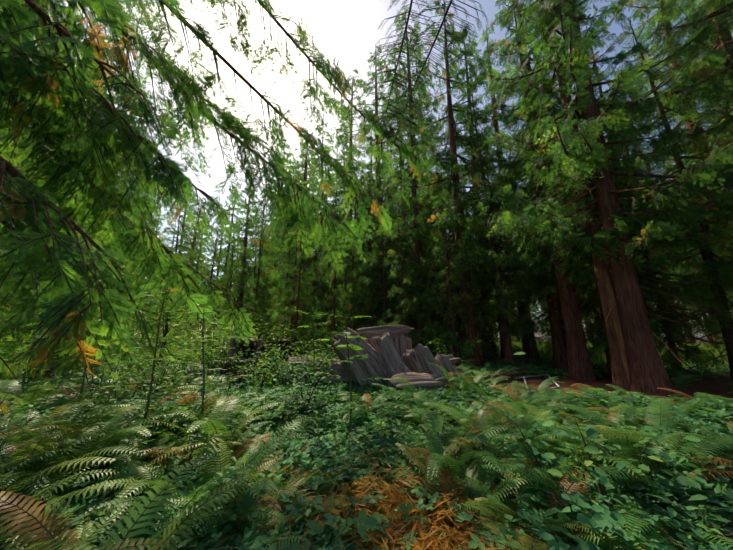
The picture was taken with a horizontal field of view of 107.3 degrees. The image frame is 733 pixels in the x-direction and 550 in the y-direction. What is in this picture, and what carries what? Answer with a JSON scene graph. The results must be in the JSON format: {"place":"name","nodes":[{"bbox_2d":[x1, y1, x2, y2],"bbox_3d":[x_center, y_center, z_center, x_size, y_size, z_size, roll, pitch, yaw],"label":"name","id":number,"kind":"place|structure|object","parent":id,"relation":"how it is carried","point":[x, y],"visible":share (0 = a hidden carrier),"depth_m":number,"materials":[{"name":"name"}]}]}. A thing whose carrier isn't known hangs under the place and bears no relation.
{"place":"outdoors","nodes":[
{"label":"outdoors","id":0,"kind":"place"},
{"bbox_2d":[0,0,148,379],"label":"forest cedar","id":1,"kind":"object","parent":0,"point":[142,23],"depth_m":6.96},
{"bbox_2d":[0,70,156,384],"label":"forest cedar","id":2,"kind":"object","parent":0,"point":[34,357],"depth_m":6.89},
{"bbox_2d":[0,346,223,383],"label":"shrub","id":3,"kind":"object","parent":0,"point":[7,371],"depth_m":7.88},
{"bbox_2d":[117,211,165,334],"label":"forest cedar","id":4,"kind":"object","parent":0,"point":[158,230],"depth_m":20.87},
{"bbox_2d":[134,221,190,344],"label":"forest cedar","id":5,"kind":"object","parent":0,"point":[170,231],"depth_m":21.74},
{"bbox_2d":[152,177,197,295],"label":"cedar","id":6,"kind":"object","parent":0,"point":[181,223],"depth_m":50.31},
{"bbox_2d":[152,212,210,337],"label":"forest cedar","id":7,"kind":"object","parent":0,"point":[200,235],"depth_m":23.89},
{"bbox_2d":[0,0,430,399],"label":"tree","id":8,"kind":"object","parent":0,"point":[75,310],"depth_m":3.14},
{"bbox_2d":[232,186,272,324],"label":"forest cedar","id":9,"kind":"object","parent":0,"point":[257,240],"depth_m":26.55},
{"bbox_2d":[236,143,300,338],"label":"forest cedar","id":10,"kind":"object","parent":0,"point":[287,155],"depth_m":25.44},
{"bbox_2d":[267,144,321,290],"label":"forest cedar","id":11,"kind":"object","parent":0,"point":[302,167],"depth_m":27.58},
{"bbox_2d":[296,112,339,343],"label":"forest cedar","id":12,"kind":"object","parent":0,"point":[311,183],"depth_m":29.93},
{"bbox_2d":[315,177,373,330],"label":"forest cedar","id":13,"kind":"object","parent":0,"point":[341,281],"depth_m":16.96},
{"bbox_2d":[322,212,367,336],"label":"forest cedar","id":14,"kind":"object","parent":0,"point":[350,277],"depth_m":13.56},
{"bbox_2d":[306,67,386,315],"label":"forest cedar","id":15,"kind":"object","parent":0,"point":[352,162],"depth_m":22.75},
{"bbox_2d":[332,173,395,326],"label":"forest cedar","id":16,"kind":"object","parent":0,"point":[360,266],"depth_m":15.25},
{"bbox_2d":[339,173,398,325],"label":"tree","id":17,"kind":"object","parent":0,"point":[369,276],"depth_m":15.06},
{"bbox_2d":[35,338,732,549],"bbox_3d":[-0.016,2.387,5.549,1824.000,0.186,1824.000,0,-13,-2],"label":"ground","id":18,"kind":"structure","parent":0,"point":[719,387],"depth_m":6.41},
{"bbox_2d":[25,319,131,407],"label":"sapling","id":19,"kind":"object","parent":18,"relation":"on","point":[83,380],"depth_m":3.13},
{"bbox_2d":[41,326,146,402],"bbox_3d":[-3.826,1.355,3.988,1.124,1.398,0.993,5,-14,-21],"label":"shrub","id":20,"kind":"object","parent":18,"relation":"on","point":[96,373],"depth_m":3.87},
{"bbox_2d":[32,328,162,379],"bbox_3d":[-6.789,2.095,7.405,1.800,1.490,3.155,-6,-14,26],"label":"bush","id":21,"kind":"object","parent":18,"relation":"on","point":[135,354],"depth_m":7.43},
{"bbox_2d":[42,359,176,414],"bbox_3d":[-3.007,1.541,3.212,1.337,1.068,1.110,-9,-16,33],"label":"shrub","id":22,"kind":"object","parent":18,"relation":"on","point":[112,393],"depth_m":3.21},
{"bbox_2d":[32,360,214,421],"bbox_3d":[-2.621,1.441,3.080,1.307,0.900,1.462,0,-13,-2],"label":"shrub","id":23,"kind":"object","parent":18,"relation":"on","point":[70,389],"depth_m":3.16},
{"bbox_2d":[77,293,205,428],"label":"sapling","id":24,"kind":"object","parent":18,"relation":"on","point":[150,383],"depth_m":2.48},
{"bbox_2d":[89,363,197,405],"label":"shrub","id":25,"kind":"object","parent":18,"relation":"on","point":[172,383],"depth_m":3.55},
{"bbox_2d":[88,346,212,399],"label":"shrub","id":26,"kind":"object","parent":18,"relation":"on","point":[125,380],"depth_m":4.02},
{"bbox_2d":[0,374,321,549],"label":"bracken fern fronds","id":27,"kind":"object","parent":18,"relation":"on","point":[12,457],"visible":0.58,"depth_m":1.54,"materials":[{"name":"plant"}]},
{"bbox_2d":[124,203,210,371],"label":"forest cedar","id":28,"kind":"object","parent":18,"relation":"on","point":[187,262],"depth_m":8.61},
{"bbox_2d":[107,404,254,527],"bbox_3d":[-1.205,1.299,1.810,0.853,0.774,1.237,10,-16,-38],"label":"shrub","id":29,"kind":"object","parent":18,"relation":"on","point":[190,485],"depth_m":1.79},
{"bbox_2d":[174,238,207,346],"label":"forest cedar","id":30,"kind":"object","parent":18,"relation":"on","point":[201,252],"depth_m":21.10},
{"bbox_2d":[148,305,248,430],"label":"sapling","id":31,"kind":"object","parent":18,"relation":"on","point":[203,371],"depth_m":2.77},
{"bbox_2d":[180,222,229,348],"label":"forest cedar","id":32,"kind":"object","parent":18,"relation":"on","point":[211,261],"depth_m":23.24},
{"bbox_2d":[167,309,247,373],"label":"bush","id":33,"kind":"object","parent":18,"relation":"on","point":[199,342],"depth_m":7.77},
{"bbox_2d":[193,207,236,346],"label":"forest cedar","id":34,"kind":"object","parent":18,"relation":"on","point":[213,228],"depth_m":25.77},
{"bbox_2d":[146,355,285,418],"bbox_3d":[-1.680,1.398,3.052,1.269,0.942,0.951,13,-18,-44],"label":"shrub","id":35,"kind":"object","parent":18,"relation":"on","point":[231,392],"depth_m":3.09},
{"bbox_2d":[198,268,238,348],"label":"forest cedar","id":36,"kind":"object","parent":18,"relation":"on","point":[223,279],"depth_m":17.24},
{"bbox_2d":[199,231,238,335],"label":"forest cedar","id":37,"kind":"object","parent":18,"relation":"on","point":[220,266],"depth_m":21.75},
{"bbox_2d":[184,320,266,365],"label":"bush","id":38,"kind":"object","parent":18,"relation":"on","point":[214,339],"depth_m":9.38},
{"bbox_2d":[208,230,248,341],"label":"forest cedar","id":39,"kind":"object","parent":18,"relation":"on","point":[235,274],"depth_m":20.01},
{"bbox_2d":[212,181,245,346],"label":"cedar","id":40,"kind":"object","parent":18,"relation":"on","point":[230,209],"depth_m":29.83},
{"bbox_2d":[214,177,262,348],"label":"forest cedar","id":41,"kind":"object","parent":18,"relation":"on","point":[241,228],"depth_m":27.74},
{"bbox_2d":[217,186,262,325],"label":"forest cedar","id":42,"kind":"object","parent":18,"relation":"on","point":[244,229],"depth_m":24.15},
{"bbox_2d":[221,340,261,387],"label":"shrub","id":43,"kind":"object","parent":18,"relation":"on","point":[243,377],"depth_m":5.91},
{"bbox_2d":[221,359,262,376],"bbox_3d":[-3.237,2.555,7.158,1.189,0.821,1.028,0,-13,-2],"label":"tree stump","id":44,"kind":"object","parent":18,"relation":"on","point":[227,365],"visible":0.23,"depth_m":6.88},
{"bbox_2d":[228,336,263,367],"bbox_3d":[-3.176,2.097,7.175,0.857,0.825,1.402,4,-28,-16],"label":"rotten stump","id":45,"kind":"object","parent":18,"relation":"on","point":[243,347],"visible":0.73,"depth_m":6.93,"materials":[{"name":"brown wood"}]},
{"bbox_2d":[219,219,279,340],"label":"forest cedar","id":46,"kind":"object","parent":18,"relation":"on","point":[251,276],"depth_m":19.30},
{"bbox_2d":[227,213,279,342],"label":"forest cedar","id":47,"kind":"object","parent":18,"relation":"on","point":[261,278],"depth_m":17.42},
{"bbox_2d":[229,208,284,351],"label":"forest cedar","id":48,"kind":"object","parent":18,"relation":"on","point":[269,274],"depth_m":14.63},
{"bbox_2d":[240,213,280,337],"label":"forest cedar","id":49,"kind":"object","parent":18,"relation":"on","point":[244,289],"depth_m":21.86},
{"bbox_2d":[231,333,293,387],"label":"shrub","id":50,"kind":"object","parent":18,"relation":"on","point":[239,352],"depth_m":5.19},
{"bbox_2d":[233,346,299,390],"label":"shrub","id":51,"kind":"object","parent":18,"relation":"on","point":[259,368],"depth_m":4.51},
{"bbox_2d":[233,314,312,354],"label":"bush","id":52,"kind":"object","parent":18,"relation":"on","point":[279,327],"depth_m":10.05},
{"bbox_2d":[3,353,545,400],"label":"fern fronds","id":53,"kind":"object","parent":18,"relation":"on","point":[233,372],"visible":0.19,"depth_m":6.46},
{"bbox_2d":[248,342,305,388],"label":"shrub","id":54,"kind":"object","parent":18,"relation":"on","point":[280,361],"depth_m":4.76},
{"bbox_2d":[261,338,296,366],"bbox_3d":[-2.255,2.167,7.079,0.980,1.048,1.473,5,-29,-20],"label":"rock","id":55,"kind":"object","parent":18,"relation":"on","point":[281,343],"visible":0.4,"depth_m":6.94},
{"bbox_2d":[257,199,304,342],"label":"forest cedar","id":56,"kind":"object","parent":18,"relation":"on","point":[279,247],"depth_m":17.85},
{"bbox_2d":[250,185,311,354],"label":"forest cedar","id":57,"kind":"object","parent":18,"relation":"on","point":[270,299],"depth_m":14.18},
{"bbox_2d":[257,199,318,352],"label":"forest cedar","id":58,"kind":"object","parent":18,"relation":"on","point":[287,290],"depth_m":12.73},
{"bbox_2d":[243,371,346,429],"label":"shrub","id":59,"kind":"object","parent":18,"relation":"on","point":[301,401],"depth_m":3.01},
{"bbox_2d":[265,222,330,356],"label":"forest cedar","id":60,"kind":"object","parent":18,"relation":"on","point":[303,300],"depth_m":10.87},
{"bbox_2d":[269,338,336,388],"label":"shrub","id":61,"kind":"object","parent":18,"relation":"on","point":[312,369],"depth_m":5.25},
{"bbox_2d":[271,188,335,354],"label":"forest cedar","id":62,"kind":"object","parent":18,"relation":"on","point":[324,320],"depth_m":16.68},
{"bbox_2d":[273,196,337,351],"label":"forest cedar","id":63,"kind":"object","parent":18,"relation":"on","point":[321,252],"depth_m":19.34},
{"bbox_2d":[273,353,338,411],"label":"shrub","id":64,"kind":"object","parent":18,"relation":"on","point":[303,382],"depth_m":3.78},
{"bbox_2d":[292,330,331,356],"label":"bush","id":65,"kind":"object","parent":18,"relation":"on","point":[303,347],"depth_m":8.50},
{"bbox_2d":[295,209,347,355],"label":"forest cedar","id":66,"kind":"object","parent":18,"relation":"on","point":[317,274],"depth_m":15.36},
{"bbox_2d":[305,230,354,357],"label":"forest cedar","id":67,"kind":"object","parent":18,"relation":"on","point":[341,294],"depth_m":11.67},
{"bbox_2d":[310,158,356,351],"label":"forest cedar","id":68,"kind":"object","parent":18,"relation":"on","point":[341,201],"depth_m":24.69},
{"bbox_2d":[330,328,387,385],"bbox_3d":[-0.119,1.830,5.548,0.773,1.598,0.924,-35,3,-42],"label":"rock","id":69,"kind":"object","parent":18,"relation":"on","point":[373,365],"depth_m":5.26,"materials":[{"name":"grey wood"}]},
{"bbox_2d":[0,354,732,426],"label":"ground","id":70,"kind":"structure","parent":18,"relation":"on","point":[492,363],"depth_m":5.51,"materials":[{"name":"plant"}]},
{"bbox_2d":[277,357,352,385],"bbox_3d":[-0.975,2.114,5.857,1.955,0.693,0.786,-1,27,10],"label":"rock","id":71,"kind":"object","parent":70,"relation":"on","point":[337,367],"visible":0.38,"depth_m":5.60,"materials":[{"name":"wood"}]},
{"bbox_2d":[0,381,732,549],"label":"plants","id":72,"kind":"object","parent":70,"relation":"on","point":[331,445],"depth_m":1.62,"materials":[{"name":"plant"}]},
{"bbox_2d":[306,306,385,427],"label":"sapling","id":73,"kind":"object","parent":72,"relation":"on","point":[353,347],"depth_m":3.19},
{"bbox_2d":[325,44,426,305],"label":"tree","id":74,"kind":"object","parent":18,"relation":"on","point":[363,102],"depth_m":21.53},
{"bbox_2d":[346,187,412,326],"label":"forest cedar","id":75,"kind":"object","parent":18,"relation":"on","point":[387,268],"depth_m":17.21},
{"bbox_2d":[193,436,583,549],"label":"plants","id":76,"kind":"object","parent":18,"relation":"on","point":[429,537],"visible":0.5,"depth_m":1.48,"materials":[{"name":"orange plant"}]},
{"bbox_2d":[367,332,413,382],"bbox_3d":[0.508,1.903,5.680,0.938,1.392,1.130,-1,-35,-43],"label":"rock","id":77,"kind":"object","parent":18,"relation":"on","point":[384,347],"depth_m":5.55,"materials":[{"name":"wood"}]},
{"bbox_2d":[393,333,411,361],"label":"rock","id":78,"kind":"object","parent":18,"relation":"on","point":[403,343],"visible":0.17,"depth_m":6.54,"materials":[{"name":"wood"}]},
{"bbox_2d":[377,218,437,353],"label":"forest cedar","id":79,"kind":"object","parent":18,"relation":"on","point":[399,289],"depth_m":11.29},
{"bbox_2d":[360,91,459,351],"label":"forest cedar","id":80,"kind":"object","parent":18,"relation":"on","point":[402,223],"depth_m":13.64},
{"bbox_2d":[382,170,448,349],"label":"forest cedar","id":81,"kind":"object","parent":18,"relation":"on","point":[412,287],"depth_m":14.71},
{"bbox_2d":[387,372,444,391],"bbox_3d":[0.907,2.046,5.014,1.069,0.414,0.518,0,10,-12],"label":"rock","id":82,"kind":"object","parent":18,"relation":"on","point":[423,380],"visible":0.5,"depth_m":4.91,"materials":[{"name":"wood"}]},
{"bbox_2d":[388,173,447,348],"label":"forest cedar","id":83,"kind":"object","parent":18,"relation":"on","point":[427,255],"depth_m":16.27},
{"bbox_2d":[403,343,447,388],"bbox_3d":[1.193,2.003,5.592,0.882,1.128,0.794,1,-31,-49],"label":"rock","id":84,"kind":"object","parent":18,"relation":"on","point":[419,358],"depth_m":5.46,"materials":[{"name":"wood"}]},
{"bbox_2d":[387,52,473,354],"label":"tree","id":85,"kind":"object","parent":18,"relation":"on","point":[431,119],"depth_m":20.60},
{"bbox_2d":[382,391,500,515],"bbox_3d":[0.719,1.405,2.222,1.173,0.726,0.952,10,-16,-36],"label":"shrub","id":86,"kind":"object","parent":18,"relation":"on","point":[398,459],"depth_m":2.17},
{"bbox_2d":[411,197,479,354],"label":"forest cedar","id":87,"kind":"object","parent":18,"relation":"on","point":[432,346],"depth_m":14.79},
{"bbox_2d":[411,194,483,366],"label":"forest cedar","id":88,"kind":"object","parent":18,"relation":"on","point":[451,334],"depth_m":10.35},
{"bbox_2d":[435,353,460,383],"bbox_3d":[1.729,2.168,5.864,0.601,0.925,0.722,-35,-31,16],"label":"rock","id":89,"kind":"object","parent":18,"relation":"on","point":[443,360],"depth_m":5.78,"materials":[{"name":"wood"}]},
{"bbox_2d":[424,321,489,366],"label":"bush","id":90,"kind":"object","parent":18,"relation":"on","point":[436,342],"depth_m":9.39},
{"bbox_2d":[413,130,517,359],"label":"forest cedar","id":91,"kind":"object","parent":18,"relation":"on","point":[428,217],"depth_m":13.40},
{"bbox_2d":[392,0,538,365],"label":"tree","id":92,"kind":"object","parent":18,"relation":"on","point":[502,105],"depth_m":11.82,"materials":[{"name":"plant"}]},
{"bbox_2d":[426,31,539,360],"bbox_3d":[6.051,-5.946,15.315,5.594,21.300,6.793,9,-16,-33],"label":"tree","id":93,"kind":"object","parent":18,"relation":"on","point":[481,76],"depth_m":15.60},
{"bbox_2d":[453,146,534,359],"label":"forest cedar","id":94,"kind":"object","parent":18,"relation":"on","point":[492,296],"depth_m":12.53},
{"bbox_2d":[449,18,547,358],"bbox_3d":[7.402,-5.967,15.043,6.508,21.230,6.042,0,-13,0],"label":"tree","id":95,"kind":"object","parent":18,"relation":"on","point":[486,33],"depth_m":15.38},
{"bbox_2d":[477,367,528,386],"bbox_3d":[3.542,2.655,6.935,0.431,0.357,4.493,-12,-17,41],"label":"fallen log","id":96,"kind":"object","parent":18,"relation":"on","point":[512,376],"visible":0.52,"depth_m":6.83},
{"bbox_2d":[449,83,558,365],"bbox_3d":[5.406,-2.754,10.800,4.450,13.057,4.096,0,-13,-2],"label":"forest cedar","id":97,"kind":"object","parent":18,"relation":"on","point":[491,318],"depth_m":10.13,"materials":[{"name":"plant"}]},
{"bbox_2d":[345,360,732,542],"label":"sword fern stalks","id":98,"kind":"object","parent":18,"relation":"on","point":[682,388],"visible":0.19,"depth_m":2.36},
{"bbox_2d":[339,360,732,547],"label":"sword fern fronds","id":99,"kind":"object","parent":98,"relation":"attached to","point":[476,419],"visible":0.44,"depth_m":2.27,"materials":[{"name":"plant"}]},
{"bbox_2d":[486,89,605,368],"bbox_3d":[6.485,-2.754,10.801,4.474,13.128,4.118,7,-15,-27],"label":"forest cedar","id":100,"kind":"object","parent":18,"relation":"on","point":[541,331],"depth_m":10.01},
{"bbox_2d":[513,145,602,362],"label":"forest cedar","id":101,"kind":"object","parent":18,"relation":"on","point":[546,344],"depth_m":11.54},
{"bbox_2d":[474,1,645,370],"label":"cedar","id":102,"kind":"object","parent":18,"relation":"on","point":[560,359],"depth_m":9.50,"materials":[{"name":"plant"}]},
{"bbox_2d":[461,397,665,520],"bbox_3d":[1.223,1.290,1.776,0.882,0.856,1.142,12,-18,-42],"label":"shrub","id":103,"kind":"object","parent":18,"relation":"on","point":[597,472],"depth_m":1.60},
{"bbox_2d":[395,392,732,549],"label":"sword fern fronds","id":104,"kind":"object","parent":18,"relation":"on","point":[663,403],"visible":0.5,"depth_m":1.72,"materials":[{"name":"plant"}]},
{"bbox_2d":[475,0,677,380],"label":"cedar","id":105,"kind":"object","parent":18,"relation":"on","point":[498,258],"depth_m":8.22,"materials":[{"name":"plant"}]},
{"bbox_2d":[476,0,732,393],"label":"cedar","id":106,"kind":"object","parent":18,"relation":"on","point":[710,165],"depth_m":6.03,"materials":[{"name":"plant"}]},
{"bbox_2d":[604,269,629,383],"bbox_3d":[5.638,1.285,6.005,0.111,2.935,0.237,-10,-17,35],"label":"trunk","id":107,"kind":"object","parent":106,"relation":"attached to","point":[618,326],"visible":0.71,"depth_m":5.99,"materials":[{"name":"brown wood"}]},
{"bbox_2d":[478,352,732,549],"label":"shrub","id":108,"kind":"object","parent":18,"relation":"on","point":[582,518],"depth_m":1.34,"materials":[{"name":"plant"}]},
{"bbox_2d":[486,0,732,389],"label":"cedar","id":109,"kind":"object","parent":18,"relation":"on","point":[660,226],"depth_m":6.45,"materials":[{"name":"plant"}]},
{"bbox_2d":[538,151,681,371],"bbox_3d":[7.585,-1.546,9.214,3.519,9.841,3.854,-8,-15,32],"label":"tree","id":110,"kind":"object","parent":18,"relation":"on","point":[597,331],"depth_m":8.54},
{"bbox_2d":[496,341,728,368],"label":"grass","id":111,"kind":"structure","parent":18,"relation":"on","point":[543,352],"depth_m":12.27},
{"bbox_2d":[547,53,732,384],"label":"young cedar","id":112,"kind":"object","parent":18,"relation":"on","point":[686,295],"depth_m":6.59,"materials":[{"name":"plant"}]},
{"bbox_2d":[577,22,728,366],"bbox_3d":[8.465,-3.546,9.938,4.852,14.236,4.466,7,-15,-28],"label":"forest cedar","id":113,"kind":"object","parent":18,"relation":"on","point":[652,170],"depth_m":8.85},
{"bbox_2d":[590,124,732,372],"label":"young cedar","id":114,"kind":"object","parent":18,"relation":"on","point":[698,348],"depth_m":8.12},
{"bbox_2d":[605,9,732,380],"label":"forest cedar","id":115,"kind":"object","parent":18,"relation":"on","point":[688,116],"depth_m":8.43,"materials":[{"name":"plant"}]},
{"bbox_2d":[36,0,732,337],"label":"sky","id":116,"kind":"structure","parent":0,"point":[347,30],"materials":[{"name":"white"}]},
{"bbox_2d":[351,190,420,342],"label":"forest cedar","id":117,"kind":"object","parent":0,"point":[381,239],"depth_m":13.59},
{"bbox_2d":[359,43,455,320],"bbox_3d":[3.116,-8.633,23.252,9.378,30.218,9.332,9,-16,-35],"label":"forest cedar","id":118,"kind":"object","parent":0,"point":[404,74],"depth_m":24.24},
{"bbox_2d":[361,6,485,347],"bbox_3d":[3.058,-7.585,17.633,7.915,25.630,7.954,4,-14,-17],"label":"tree","id":119,"kind":"object","parent":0,"point":[413,138],"depth_m":17.60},
{"bbox_2d":[366,0,487,157],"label":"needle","id":120,"kind":"object","parent":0,"point":[404,83],"depth_m":5.32,"materials":[{"name":"plant"}]},
{"bbox_2d":[477,321,502,362],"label":"tree","id":121,"kind":"object","parent":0,"point":[485,341],"depth_m":11.20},
{"bbox_2d":[621,143,698,343],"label":"forest cedar","id":122,"kind":"object","parent":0,"point":[688,305],"depth_m":18.75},
{"bbox_2d":[599,0,732,313],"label":"tree","id":123,"kind":"object","parent":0,"point":[647,11],"depth_m":12.01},
{"bbox_2d":[627,0,732,267],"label":"tree","id":124,"kind":"object","parent":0,"point":[711,126],"depth_m":8.57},
{"bbox_2d":[636,0,732,401],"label":"forest cedar","id":125,"kind":"object","parent":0,"point":[703,14],"depth_m":6.05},
{"bbox_2d":[644,0,732,296],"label":"forest cedar","id":126,"kind":"object","parent":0,"point":[715,262],"depth_m":7.10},
{"bbox_2d":[655,0,732,316],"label":"forest cedar","id":127,"kind":"object","parent":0,"point":[695,161],"depth_m":8.52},
{"bbox_3d":[-0.048,2.087,6.484,0.682,1.307,0.604,3,-10,-1],"label":"log pile support","id":128,"kind":"object","parent":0,"visible":0},
{"bbox_2d":[355,325,412,339],"bbox_3d":[0.441,1.410,6.681,1.530,0.373,0.377,-2,16,-12],"label":"rock","id":129,"kind":"object","parent":128,"relation":"on","point":[379,331],"visible":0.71,"depth_m":6.54,"materials":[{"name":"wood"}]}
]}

